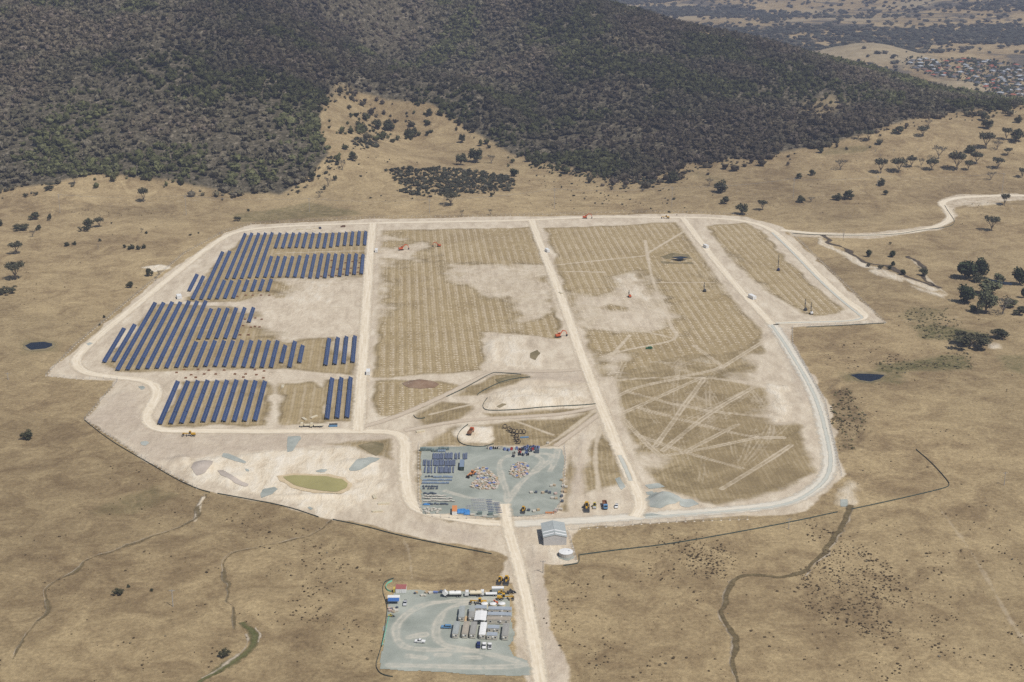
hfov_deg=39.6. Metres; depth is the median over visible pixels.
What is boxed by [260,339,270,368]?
solar panel row
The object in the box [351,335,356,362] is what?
solar panel row
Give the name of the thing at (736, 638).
creek
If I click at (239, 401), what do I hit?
solar panel row
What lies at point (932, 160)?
gum tree
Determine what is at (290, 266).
solar panel row
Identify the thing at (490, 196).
power line
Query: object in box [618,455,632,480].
gravel strip
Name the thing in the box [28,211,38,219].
bushy tree
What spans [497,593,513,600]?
motor grader
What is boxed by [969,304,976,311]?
round tree
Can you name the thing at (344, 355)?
solar panel row
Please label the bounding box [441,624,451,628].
parked car
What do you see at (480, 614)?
shade canopy
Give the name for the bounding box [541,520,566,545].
machinery shed
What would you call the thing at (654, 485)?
rock patch
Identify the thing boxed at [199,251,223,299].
solar panel row
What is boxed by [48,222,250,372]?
wire fence
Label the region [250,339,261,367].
solar panel row
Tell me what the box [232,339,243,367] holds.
solar panel row
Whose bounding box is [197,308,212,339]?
solar panel row
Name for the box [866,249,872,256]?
round tree
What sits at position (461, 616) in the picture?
site hut
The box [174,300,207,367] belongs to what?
solar panel row
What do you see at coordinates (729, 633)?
creek bank
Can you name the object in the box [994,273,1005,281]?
willow tree
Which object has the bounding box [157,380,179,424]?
solar panel row
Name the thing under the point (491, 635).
site hut
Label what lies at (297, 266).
solar panel row
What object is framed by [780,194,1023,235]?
track
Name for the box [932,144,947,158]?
sparse tree
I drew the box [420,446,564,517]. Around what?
gravel yard
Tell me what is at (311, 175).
bushy tree
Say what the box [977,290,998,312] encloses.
willow tree
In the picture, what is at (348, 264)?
solar panel row
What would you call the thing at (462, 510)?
blue tarp
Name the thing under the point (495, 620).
site hut
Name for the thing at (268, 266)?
solar panel row
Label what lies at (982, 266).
round tree
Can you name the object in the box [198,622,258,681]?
creek
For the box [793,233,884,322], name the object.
wire fence
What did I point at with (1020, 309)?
bushy tree
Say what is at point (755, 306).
road
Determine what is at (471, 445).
silt fence
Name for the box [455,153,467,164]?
bushy tree
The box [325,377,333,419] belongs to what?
solar panel row
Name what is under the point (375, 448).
damp earth
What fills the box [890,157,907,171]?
gum tree
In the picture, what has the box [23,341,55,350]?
damp earth
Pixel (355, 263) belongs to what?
solar panel row
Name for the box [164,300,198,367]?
solar panel row
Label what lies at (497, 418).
track
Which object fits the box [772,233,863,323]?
gravel strip
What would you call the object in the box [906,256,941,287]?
gully
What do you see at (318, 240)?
solar panel row
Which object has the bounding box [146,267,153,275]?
bushy tree
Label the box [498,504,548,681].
road
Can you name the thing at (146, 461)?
silt fence
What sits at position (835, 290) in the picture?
road
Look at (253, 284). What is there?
solar panel row
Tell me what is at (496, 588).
shipping container
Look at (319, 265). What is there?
solar panel row
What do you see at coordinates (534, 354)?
damp earth
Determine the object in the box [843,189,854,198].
bushy tree
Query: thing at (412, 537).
silt fence
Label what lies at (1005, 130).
gum tree
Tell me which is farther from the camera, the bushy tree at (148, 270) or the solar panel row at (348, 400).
the bushy tree at (148, 270)
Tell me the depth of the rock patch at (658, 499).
838.21 m
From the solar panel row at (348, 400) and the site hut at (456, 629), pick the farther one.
the solar panel row at (348, 400)
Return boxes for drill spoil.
[182,224,836,415]
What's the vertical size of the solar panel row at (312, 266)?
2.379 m
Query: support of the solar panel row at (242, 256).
on the ground at (706, 419)
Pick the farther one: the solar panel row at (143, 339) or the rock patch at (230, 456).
the solar panel row at (143, 339)
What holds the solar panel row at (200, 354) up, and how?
on the ground at (706, 419)
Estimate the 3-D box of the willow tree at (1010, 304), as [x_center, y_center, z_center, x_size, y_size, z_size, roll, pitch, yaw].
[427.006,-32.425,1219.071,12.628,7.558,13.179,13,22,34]
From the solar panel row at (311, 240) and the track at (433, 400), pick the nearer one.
the track at (433, 400)
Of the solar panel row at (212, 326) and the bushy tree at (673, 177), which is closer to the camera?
the solar panel row at (212, 326)
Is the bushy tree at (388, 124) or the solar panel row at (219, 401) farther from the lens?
the bushy tree at (388, 124)
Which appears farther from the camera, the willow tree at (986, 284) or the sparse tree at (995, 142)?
the sparse tree at (995, 142)
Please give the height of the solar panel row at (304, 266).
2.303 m
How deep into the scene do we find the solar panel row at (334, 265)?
1344.87 m
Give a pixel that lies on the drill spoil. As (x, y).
(652, 234)
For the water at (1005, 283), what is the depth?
1291.22 m
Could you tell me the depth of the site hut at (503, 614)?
707.86 m
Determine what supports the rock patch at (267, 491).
on the ground at (706, 419)
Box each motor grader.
[182,431,195,435]
[469,597,486,604]
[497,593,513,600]
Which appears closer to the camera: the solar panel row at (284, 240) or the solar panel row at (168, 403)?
the solar panel row at (168, 403)
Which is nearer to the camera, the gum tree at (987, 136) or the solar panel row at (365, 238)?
the solar panel row at (365, 238)
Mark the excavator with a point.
(558, 335)
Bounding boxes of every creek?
[14,494,206,655]
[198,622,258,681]
[222,520,331,628]
[719,505,853,681]
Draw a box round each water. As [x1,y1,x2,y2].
[25,342,51,349]
[283,475,347,491]
[852,373,883,380]
[988,279,1011,284]
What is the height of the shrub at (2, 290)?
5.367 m
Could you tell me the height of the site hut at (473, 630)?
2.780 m
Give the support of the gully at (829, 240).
on the ground at (706, 419)
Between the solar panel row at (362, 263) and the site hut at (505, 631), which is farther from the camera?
the solar panel row at (362, 263)
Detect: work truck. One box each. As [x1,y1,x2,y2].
[310,422,322,427]
[442,589,461,597]
[465,590,481,596]
[467,427,473,434]
[480,589,497,596]
[602,500,607,508]
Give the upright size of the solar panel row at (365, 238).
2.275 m
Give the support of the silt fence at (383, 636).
on the ground at (706, 419)
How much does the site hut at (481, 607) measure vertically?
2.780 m
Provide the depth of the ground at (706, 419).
973.97 m
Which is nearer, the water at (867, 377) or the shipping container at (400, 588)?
the shipping container at (400, 588)
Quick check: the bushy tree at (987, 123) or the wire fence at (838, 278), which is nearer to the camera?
the wire fence at (838, 278)
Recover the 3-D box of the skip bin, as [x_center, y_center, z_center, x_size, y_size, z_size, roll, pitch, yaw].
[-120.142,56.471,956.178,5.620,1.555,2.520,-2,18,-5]
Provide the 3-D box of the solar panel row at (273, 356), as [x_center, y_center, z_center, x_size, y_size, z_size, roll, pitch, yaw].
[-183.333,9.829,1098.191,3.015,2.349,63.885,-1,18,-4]
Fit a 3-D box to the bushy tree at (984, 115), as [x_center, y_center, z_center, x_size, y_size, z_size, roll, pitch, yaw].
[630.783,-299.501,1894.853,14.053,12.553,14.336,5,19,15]
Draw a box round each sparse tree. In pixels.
[835,159,847,169]
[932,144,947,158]
[993,140,1002,147]
[995,295,1015,313]
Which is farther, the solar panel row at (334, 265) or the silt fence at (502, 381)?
the solar panel row at (334, 265)
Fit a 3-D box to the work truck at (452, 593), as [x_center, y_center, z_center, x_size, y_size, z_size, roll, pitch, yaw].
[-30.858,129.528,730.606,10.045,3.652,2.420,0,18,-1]
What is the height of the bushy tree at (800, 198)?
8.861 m
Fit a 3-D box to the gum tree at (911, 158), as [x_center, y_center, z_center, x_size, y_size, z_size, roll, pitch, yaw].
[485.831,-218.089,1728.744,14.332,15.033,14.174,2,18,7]
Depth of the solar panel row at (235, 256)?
1375.30 m
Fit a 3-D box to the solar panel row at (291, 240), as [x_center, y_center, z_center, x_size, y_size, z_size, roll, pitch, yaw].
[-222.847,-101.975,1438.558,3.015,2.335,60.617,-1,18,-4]
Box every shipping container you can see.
[387,595,399,601]
[395,584,406,592]
[492,586,503,592]
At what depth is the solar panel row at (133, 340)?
1136.22 m
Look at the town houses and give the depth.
3411.80 m
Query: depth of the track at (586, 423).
949.12 m
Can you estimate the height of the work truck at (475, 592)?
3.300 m
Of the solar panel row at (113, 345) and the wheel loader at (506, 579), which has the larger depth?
the solar panel row at (113, 345)
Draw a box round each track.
[364,368,581,427]
[403,406,595,431]
[553,412,598,446]
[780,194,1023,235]
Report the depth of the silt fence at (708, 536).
795.79 m
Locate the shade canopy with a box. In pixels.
[474,610,486,621]
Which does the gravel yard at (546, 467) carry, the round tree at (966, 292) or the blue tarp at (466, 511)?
the blue tarp at (466, 511)
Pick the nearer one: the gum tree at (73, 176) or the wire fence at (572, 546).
the wire fence at (572, 546)
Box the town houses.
[897,51,1023,95]
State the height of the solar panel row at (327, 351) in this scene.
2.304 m
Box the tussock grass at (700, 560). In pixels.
[0,136,1023,680]
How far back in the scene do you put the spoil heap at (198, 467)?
886.87 m
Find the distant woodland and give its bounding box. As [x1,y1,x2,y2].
[615,0,1023,71]
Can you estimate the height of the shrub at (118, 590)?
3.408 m
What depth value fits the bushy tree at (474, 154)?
1818.05 m
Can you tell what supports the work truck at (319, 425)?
on the ground at (706, 419)
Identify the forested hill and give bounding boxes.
[0,0,983,194]
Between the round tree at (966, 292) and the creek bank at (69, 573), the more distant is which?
the round tree at (966, 292)
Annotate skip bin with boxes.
[329,423,336,426]
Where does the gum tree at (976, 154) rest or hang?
on the ground at (706, 419)
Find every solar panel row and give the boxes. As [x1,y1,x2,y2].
[102,327,125,362]
[112,323,136,362]
[115,302,156,370]
[126,302,164,369]
[135,301,173,368]
[145,301,181,369]
[155,300,190,367]
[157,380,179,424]
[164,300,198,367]
[169,380,189,424]
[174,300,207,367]
[179,380,199,422]
[184,341,197,367]
[187,274,198,290]
[190,379,209,422]
[191,275,204,299]
[194,340,207,367]
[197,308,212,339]
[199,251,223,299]
[201,379,219,422]
[203,340,216,366]
[206,308,220,339]
[207,250,231,298]
[211,379,228,421]
[213,340,225,365]
[215,280,225,298]
[215,307,229,338]
[221,379,238,420]
[222,340,234,367]
[223,280,233,298]
[223,307,237,338]
[225,233,246,279]
[232,279,241,297]
[232,307,246,339]
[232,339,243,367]
[232,379,247,421]
[233,232,253,278]
[240,232,259,278]
[241,340,252,366]
[242,279,249,290]
[242,380,257,420]
[247,307,254,321]
[248,232,266,277]
[250,279,256,290]
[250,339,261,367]
[253,380,266,421]
[256,232,273,277]
[258,279,264,290]
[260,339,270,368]
[263,255,272,276]
[266,278,272,290]
[269,340,279,367]
[271,256,279,276]
[274,232,281,248]
[278,256,286,276]
[279,344,286,362]
[281,232,288,248]
[286,255,293,276]
[288,232,294,248]
[288,340,296,367]
[293,255,301,276]
[295,232,301,247]
[298,344,304,362]
[301,254,308,278]
[302,232,307,247]
[308,253,316,277]
[309,232,314,247]
[316,232,321,247]
[316,253,323,278]
[323,232,327,247]
[323,253,330,277]
[324,337,330,365]
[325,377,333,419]
[329,232,334,246]
[331,253,337,276]
[333,336,339,364]
[335,376,343,418]
[336,232,340,246]
[338,253,343,275]
[342,336,348,364]
[343,231,347,245]
[345,376,352,418]
[346,253,350,275]
[350,231,353,245]
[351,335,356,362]
[353,253,357,274]
[357,230,360,244]
[360,254,364,274]
[363,230,366,244]
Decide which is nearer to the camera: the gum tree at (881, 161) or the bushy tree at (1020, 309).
the bushy tree at (1020, 309)
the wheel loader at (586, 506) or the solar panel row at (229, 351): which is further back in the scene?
the solar panel row at (229, 351)
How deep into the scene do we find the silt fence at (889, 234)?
1470.08 m
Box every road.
[69,216,680,526]
[350,223,376,430]
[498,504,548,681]
[513,324,837,526]
[528,220,647,517]
[680,218,775,323]
[681,217,869,324]
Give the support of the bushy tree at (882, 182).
on the ground at (706, 419)
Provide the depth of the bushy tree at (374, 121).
1912.03 m
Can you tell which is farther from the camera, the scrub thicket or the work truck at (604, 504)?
the scrub thicket
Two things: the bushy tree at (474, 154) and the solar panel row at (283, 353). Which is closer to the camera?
the solar panel row at (283, 353)
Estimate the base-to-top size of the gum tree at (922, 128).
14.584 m
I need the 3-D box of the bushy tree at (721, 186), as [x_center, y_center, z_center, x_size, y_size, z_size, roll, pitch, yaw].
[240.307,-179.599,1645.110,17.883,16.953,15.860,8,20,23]
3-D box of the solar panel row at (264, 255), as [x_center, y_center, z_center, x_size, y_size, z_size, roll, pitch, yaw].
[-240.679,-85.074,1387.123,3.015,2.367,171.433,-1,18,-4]
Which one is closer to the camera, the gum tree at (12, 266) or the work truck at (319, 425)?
the work truck at (319, 425)
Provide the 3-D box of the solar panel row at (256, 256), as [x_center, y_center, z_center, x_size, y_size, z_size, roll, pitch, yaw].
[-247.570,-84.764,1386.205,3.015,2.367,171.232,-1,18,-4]
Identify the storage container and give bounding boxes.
[452,505,456,514]
[459,459,463,470]
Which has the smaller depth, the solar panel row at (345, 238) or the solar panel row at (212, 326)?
the solar panel row at (212, 326)
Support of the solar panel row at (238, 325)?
on the ground at (706, 419)
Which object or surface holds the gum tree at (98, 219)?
on the ground at (706, 419)
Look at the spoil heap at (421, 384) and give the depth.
1031.04 m
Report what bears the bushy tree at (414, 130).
on the ground at (706, 419)
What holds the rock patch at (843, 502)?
on the ground at (706, 419)
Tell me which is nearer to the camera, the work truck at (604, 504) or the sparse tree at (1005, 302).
the work truck at (604, 504)
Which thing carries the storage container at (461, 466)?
on the gravel yard at (546, 467)
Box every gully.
[821,235,933,285]
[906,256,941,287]
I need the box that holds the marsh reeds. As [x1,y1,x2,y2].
[830,307,991,449]
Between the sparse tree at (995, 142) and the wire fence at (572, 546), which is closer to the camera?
the wire fence at (572, 546)
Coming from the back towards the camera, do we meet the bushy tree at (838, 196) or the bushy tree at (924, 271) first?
the bushy tree at (838, 196)
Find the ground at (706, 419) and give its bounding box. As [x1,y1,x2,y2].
[0,31,1023,681]
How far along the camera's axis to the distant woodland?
4353.89 m
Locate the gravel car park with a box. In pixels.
[380,590,531,675]
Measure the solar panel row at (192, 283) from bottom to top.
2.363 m
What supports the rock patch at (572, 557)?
on the ground at (706, 419)
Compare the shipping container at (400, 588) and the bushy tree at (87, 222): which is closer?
the shipping container at (400, 588)
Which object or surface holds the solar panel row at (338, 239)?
on the ground at (706, 419)
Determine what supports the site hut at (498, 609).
on the gravel car park
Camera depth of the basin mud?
865.01 m
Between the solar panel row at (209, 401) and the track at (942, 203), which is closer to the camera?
the solar panel row at (209, 401)
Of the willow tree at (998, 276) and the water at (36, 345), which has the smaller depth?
the water at (36, 345)
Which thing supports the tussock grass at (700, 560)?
on the ground at (706, 419)
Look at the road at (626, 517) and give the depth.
854.02 m
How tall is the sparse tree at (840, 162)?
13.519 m
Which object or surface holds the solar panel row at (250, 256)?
on the ground at (706, 419)
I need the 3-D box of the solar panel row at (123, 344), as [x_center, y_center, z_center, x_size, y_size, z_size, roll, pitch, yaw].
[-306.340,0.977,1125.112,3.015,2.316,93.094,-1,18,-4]
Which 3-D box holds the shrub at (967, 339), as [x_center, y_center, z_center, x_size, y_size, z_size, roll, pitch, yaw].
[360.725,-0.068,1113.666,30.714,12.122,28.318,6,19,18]
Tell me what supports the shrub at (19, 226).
on the ground at (706, 419)
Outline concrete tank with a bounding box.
[559,548,572,557]
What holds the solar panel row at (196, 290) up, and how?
on the ground at (706, 419)
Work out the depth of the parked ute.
686.42 m
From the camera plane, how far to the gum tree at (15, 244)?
1386.57 m
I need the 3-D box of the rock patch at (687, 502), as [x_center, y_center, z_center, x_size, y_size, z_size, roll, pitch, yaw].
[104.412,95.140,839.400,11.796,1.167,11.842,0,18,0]
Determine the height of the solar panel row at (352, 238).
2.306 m
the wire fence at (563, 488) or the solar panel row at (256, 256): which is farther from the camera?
the solar panel row at (256, 256)
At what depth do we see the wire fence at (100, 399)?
1020.50 m
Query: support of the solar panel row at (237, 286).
on the ground at (706, 419)
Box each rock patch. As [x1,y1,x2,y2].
[222,453,245,462]
[260,487,276,497]
[287,436,300,451]
[349,457,379,470]
[558,553,573,559]
[615,477,624,488]
[643,513,659,516]
[645,483,664,488]
[646,491,682,507]
[680,498,697,506]
[840,499,847,506]
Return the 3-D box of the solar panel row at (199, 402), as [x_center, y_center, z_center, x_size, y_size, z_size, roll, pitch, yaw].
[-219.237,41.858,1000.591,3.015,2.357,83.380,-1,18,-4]
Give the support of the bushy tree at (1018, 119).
on the ground at (706, 419)
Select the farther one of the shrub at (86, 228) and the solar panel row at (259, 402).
the shrub at (86, 228)
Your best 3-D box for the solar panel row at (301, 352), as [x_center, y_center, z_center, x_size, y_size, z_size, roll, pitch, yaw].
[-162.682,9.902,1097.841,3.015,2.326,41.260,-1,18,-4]
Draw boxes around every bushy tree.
[19,429,32,439]
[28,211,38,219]
[82,218,93,227]
[125,281,132,286]
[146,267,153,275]
[308,172,315,178]
[348,151,357,160]
[371,119,380,128]
[383,119,394,130]
[407,127,418,134]
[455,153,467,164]
[459,133,464,142]
[468,148,482,161]
[668,170,678,182]
[713,179,727,192]
[720,196,728,203]
[735,203,747,213]
[797,195,805,202]
[831,193,841,199]
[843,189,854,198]
[877,177,885,185]
[892,126,903,132]
[919,267,927,275]
[964,145,975,152]
[970,272,987,281]
[980,112,990,118]
[980,119,993,127]
[989,328,1009,337]
[1010,128,1023,141]
[1013,306,1023,314]
[1014,115,1021,122]
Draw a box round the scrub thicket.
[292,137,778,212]
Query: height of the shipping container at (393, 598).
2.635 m
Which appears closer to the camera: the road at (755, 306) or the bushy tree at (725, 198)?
the road at (755, 306)
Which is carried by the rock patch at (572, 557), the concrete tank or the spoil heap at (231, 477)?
the concrete tank
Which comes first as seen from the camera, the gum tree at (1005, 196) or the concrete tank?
the concrete tank
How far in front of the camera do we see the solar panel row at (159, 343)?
1138.23 m
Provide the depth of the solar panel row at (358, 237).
1445.93 m
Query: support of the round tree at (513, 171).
on the ground at (706, 419)
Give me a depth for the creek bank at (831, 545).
786.60 m
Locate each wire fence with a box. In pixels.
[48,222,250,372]
[52,374,117,418]
[84,419,196,485]
[253,213,542,223]
[417,445,496,518]
[518,445,566,516]
[546,210,747,214]
[567,530,577,560]
[570,516,748,530]
[792,327,841,475]
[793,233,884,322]
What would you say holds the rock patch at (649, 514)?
on the road at (626, 517)
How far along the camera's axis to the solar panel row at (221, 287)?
1267.49 m
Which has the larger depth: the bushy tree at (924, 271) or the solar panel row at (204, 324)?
the bushy tree at (924, 271)
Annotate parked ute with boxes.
[414,638,425,642]
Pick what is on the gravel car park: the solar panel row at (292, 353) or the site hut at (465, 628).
the site hut at (465, 628)
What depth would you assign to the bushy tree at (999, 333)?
1134.14 m
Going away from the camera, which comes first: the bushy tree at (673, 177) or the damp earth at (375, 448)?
the damp earth at (375, 448)
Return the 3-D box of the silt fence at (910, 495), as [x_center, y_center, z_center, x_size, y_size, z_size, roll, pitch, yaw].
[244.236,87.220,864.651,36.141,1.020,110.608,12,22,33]
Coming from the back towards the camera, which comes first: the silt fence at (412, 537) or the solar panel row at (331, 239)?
the solar panel row at (331, 239)
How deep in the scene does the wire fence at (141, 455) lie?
908.55 m
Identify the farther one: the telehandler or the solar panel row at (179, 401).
the solar panel row at (179, 401)
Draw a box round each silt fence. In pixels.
[84,420,209,492]
[218,493,317,516]
[333,519,491,553]
[376,578,393,676]
[446,372,520,396]
[457,424,493,446]
[477,376,529,394]
[483,397,594,410]
[580,511,837,554]
[794,206,954,234]
[807,322,885,326]
[851,449,949,508]
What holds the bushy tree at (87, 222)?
on the ground at (706, 419)
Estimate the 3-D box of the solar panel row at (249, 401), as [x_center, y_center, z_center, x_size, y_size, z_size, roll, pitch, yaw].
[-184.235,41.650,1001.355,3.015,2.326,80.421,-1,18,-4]
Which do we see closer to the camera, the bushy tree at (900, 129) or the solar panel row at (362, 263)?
the solar panel row at (362, 263)
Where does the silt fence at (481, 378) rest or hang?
on the ground at (706, 419)
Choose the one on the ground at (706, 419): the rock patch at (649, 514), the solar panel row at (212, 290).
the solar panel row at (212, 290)
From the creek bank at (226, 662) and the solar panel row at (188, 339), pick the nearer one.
the creek bank at (226, 662)
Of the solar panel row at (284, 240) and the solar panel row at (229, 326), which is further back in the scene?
the solar panel row at (284, 240)
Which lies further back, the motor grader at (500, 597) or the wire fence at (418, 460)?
the wire fence at (418, 460)
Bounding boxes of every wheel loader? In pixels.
[496,576,502,584]
[503,575,509,584]
[520,506,525,513]
[584,501,589,511]
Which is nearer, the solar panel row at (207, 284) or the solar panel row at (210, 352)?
the solar panel row at (210, 352)
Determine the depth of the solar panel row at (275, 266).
1340.77 m
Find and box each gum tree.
[4,260,24,278]
[7,240,22,253]
[70,174,77,183]
[93,217,103,226]
[137,187,148,201]
[443,191,457,205]
[758,200,767,209]
[864,129,874,140]
[874,157,887,172]
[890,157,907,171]
[907,155,917,166]
[917,125,929,136]
[925,157,938,169]
[948,150,966,169]
[965,160,972,169]
[970,151,983,163]
[979,131,995,148]
[984,215,1000,230]
[992,157,1005,168]
[1001,193,1010,205]
[1002,127,1012,139]
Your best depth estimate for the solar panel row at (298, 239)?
1438.04 m
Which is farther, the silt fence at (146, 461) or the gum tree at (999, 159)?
the gum tree at (999, 159)
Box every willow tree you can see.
[977,278,1002,294]
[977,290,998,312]
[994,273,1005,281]
[1004,299,1017,306]
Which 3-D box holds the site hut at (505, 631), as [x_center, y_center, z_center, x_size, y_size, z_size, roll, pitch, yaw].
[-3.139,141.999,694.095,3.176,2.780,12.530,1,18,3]
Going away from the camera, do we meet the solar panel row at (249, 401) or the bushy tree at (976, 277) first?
the solar panel row at (249, 401)
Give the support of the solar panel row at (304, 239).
on the ground at (706, 419)
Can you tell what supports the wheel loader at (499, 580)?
on the ground at (706, 419)
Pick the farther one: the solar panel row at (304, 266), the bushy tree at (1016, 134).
the bushy tree at (1016, 134)
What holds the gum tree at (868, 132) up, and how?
on the ground at (706, 419)
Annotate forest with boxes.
[0,0,1023,199]
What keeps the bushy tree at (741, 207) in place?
on the ground at (706, 419)
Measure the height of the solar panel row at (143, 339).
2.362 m
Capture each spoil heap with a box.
[191,460,212,474]
[218,470,248,485]
[403,379,438,388]
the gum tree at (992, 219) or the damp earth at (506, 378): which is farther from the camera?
the gum tree at (992, 219)
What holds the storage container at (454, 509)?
on the gravel yard at (546, 467)
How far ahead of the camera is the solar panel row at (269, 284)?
1280.91 m
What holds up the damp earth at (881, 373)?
on the ground at (706, 419)
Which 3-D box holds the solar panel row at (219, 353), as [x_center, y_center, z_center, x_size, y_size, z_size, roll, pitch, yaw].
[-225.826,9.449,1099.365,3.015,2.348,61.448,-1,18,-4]
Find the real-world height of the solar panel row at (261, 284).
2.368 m
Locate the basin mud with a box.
[277,473,351,493]
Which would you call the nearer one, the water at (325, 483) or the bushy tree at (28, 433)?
the water at (325, 483)
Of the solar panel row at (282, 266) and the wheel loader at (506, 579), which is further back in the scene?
the solar panel row at (282, 266)
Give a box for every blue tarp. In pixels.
[457,508,465,512]
[463,509,469,514]
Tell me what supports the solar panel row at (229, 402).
on the ground at (706, 419)
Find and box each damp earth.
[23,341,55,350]
[359,442,383,455]
[495,375,522,383]
[530,350,539,359]
[661,253,691,258]
[661,261,693,263]
[849,371,887,382]
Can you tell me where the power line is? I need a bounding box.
[59,173,1002,200]
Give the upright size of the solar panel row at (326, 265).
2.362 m
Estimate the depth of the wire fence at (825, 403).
997.54 m
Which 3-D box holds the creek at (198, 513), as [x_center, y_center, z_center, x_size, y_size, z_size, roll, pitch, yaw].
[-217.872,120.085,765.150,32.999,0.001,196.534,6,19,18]
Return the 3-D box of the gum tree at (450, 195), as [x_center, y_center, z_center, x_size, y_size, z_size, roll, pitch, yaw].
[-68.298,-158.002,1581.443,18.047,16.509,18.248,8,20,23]
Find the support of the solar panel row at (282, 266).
on the ground at (706, 419)
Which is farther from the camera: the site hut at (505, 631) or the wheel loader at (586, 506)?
the wheel loader at (586, 506)
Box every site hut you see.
[452,621,459,637]
[458,611,464,620]
[459,605,464,610]
[462,621,469,637]
[468,611,474,620]
[469,605,474,610]
[469,621,476,637]
[475,605,486,611]
[479,622,486,638]
[487,612,511,619]
[487,616,509,623]
[487,625,499,632]
[487,632,497,639]
[488,606,511,611]
[502,623,509,639]
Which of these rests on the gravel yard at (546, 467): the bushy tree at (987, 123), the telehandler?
the telehandler
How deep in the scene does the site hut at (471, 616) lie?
706.79 m
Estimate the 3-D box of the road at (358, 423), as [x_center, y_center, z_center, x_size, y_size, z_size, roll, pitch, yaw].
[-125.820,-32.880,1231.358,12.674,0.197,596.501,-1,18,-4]
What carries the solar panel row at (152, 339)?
on the ground at (706, 419)
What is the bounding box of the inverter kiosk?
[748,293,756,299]
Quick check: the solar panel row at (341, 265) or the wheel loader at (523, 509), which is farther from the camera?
the solar panel row at (341, 265)
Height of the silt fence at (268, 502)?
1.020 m
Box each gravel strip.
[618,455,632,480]
[645,325,832,517]
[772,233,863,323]
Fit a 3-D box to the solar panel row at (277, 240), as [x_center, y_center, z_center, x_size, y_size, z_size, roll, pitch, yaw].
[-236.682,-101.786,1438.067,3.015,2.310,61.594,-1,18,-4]
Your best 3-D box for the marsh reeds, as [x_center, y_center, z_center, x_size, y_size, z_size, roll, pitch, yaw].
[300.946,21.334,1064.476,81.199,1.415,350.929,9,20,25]
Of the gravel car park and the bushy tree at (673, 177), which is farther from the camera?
the bushy tree at (673, 177)
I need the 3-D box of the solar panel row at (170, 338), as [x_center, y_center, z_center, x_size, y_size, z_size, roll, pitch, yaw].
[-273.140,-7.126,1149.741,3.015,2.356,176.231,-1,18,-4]
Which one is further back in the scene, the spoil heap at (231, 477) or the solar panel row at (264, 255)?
the solar panel row at (264, 255)
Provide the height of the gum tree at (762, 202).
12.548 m
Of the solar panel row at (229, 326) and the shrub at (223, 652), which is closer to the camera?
the shrub at (223, 652)
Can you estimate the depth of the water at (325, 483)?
867.48 m
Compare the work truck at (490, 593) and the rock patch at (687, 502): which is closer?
the work truck at (490, 593)
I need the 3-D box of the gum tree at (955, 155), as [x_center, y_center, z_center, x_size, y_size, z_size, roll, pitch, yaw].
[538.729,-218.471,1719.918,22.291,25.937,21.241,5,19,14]
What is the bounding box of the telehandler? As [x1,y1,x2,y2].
[465,470,475,477]
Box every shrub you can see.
[0,285,15,293]
[13,223,29,229]
[78,226,89,230]
[112,588,124,593]
[218,647,230,656]
[954,330,992,346]
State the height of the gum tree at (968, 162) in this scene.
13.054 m
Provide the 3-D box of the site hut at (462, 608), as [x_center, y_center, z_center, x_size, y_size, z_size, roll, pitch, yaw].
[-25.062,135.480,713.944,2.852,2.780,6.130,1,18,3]
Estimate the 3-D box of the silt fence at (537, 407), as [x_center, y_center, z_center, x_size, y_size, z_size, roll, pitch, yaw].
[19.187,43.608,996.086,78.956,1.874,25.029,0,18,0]
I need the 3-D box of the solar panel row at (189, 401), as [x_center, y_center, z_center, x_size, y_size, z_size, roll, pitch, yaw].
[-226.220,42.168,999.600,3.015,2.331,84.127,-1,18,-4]
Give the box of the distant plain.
[614,0,1023,96]
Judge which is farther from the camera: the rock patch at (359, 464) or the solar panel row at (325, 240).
the solar panel row at (325, 240)
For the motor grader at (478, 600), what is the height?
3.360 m
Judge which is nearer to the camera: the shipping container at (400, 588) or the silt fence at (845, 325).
the shipping container at (400, 588)
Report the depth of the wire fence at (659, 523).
813.81 m
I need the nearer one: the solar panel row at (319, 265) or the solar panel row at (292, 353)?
the solar panel row at (292, 353)
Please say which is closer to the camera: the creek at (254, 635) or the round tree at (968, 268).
the creek at (254, 635)
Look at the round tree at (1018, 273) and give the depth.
1280.48 m
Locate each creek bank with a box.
[13,519,192,654]
[202,634,248,677]
[221,522,327,623]
[718,581,733,674]
[805,509,852,575]
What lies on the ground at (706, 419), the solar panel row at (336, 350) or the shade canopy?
the solar panel row at (336, 350)
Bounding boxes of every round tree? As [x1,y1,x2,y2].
[510,168,518,175]
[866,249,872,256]
[889,250,895,256]
[957,260,977,277]
[957,284,976,302]
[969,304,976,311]
[976,257,989,274]
[1012,266,1023,284]
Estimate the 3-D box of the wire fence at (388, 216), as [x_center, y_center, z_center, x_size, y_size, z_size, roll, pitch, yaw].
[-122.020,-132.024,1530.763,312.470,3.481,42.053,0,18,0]
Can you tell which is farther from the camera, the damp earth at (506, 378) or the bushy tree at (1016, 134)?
the bushy tree at (1016, 134)
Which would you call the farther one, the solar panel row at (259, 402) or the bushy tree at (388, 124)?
the bushy tree at (388, 124)

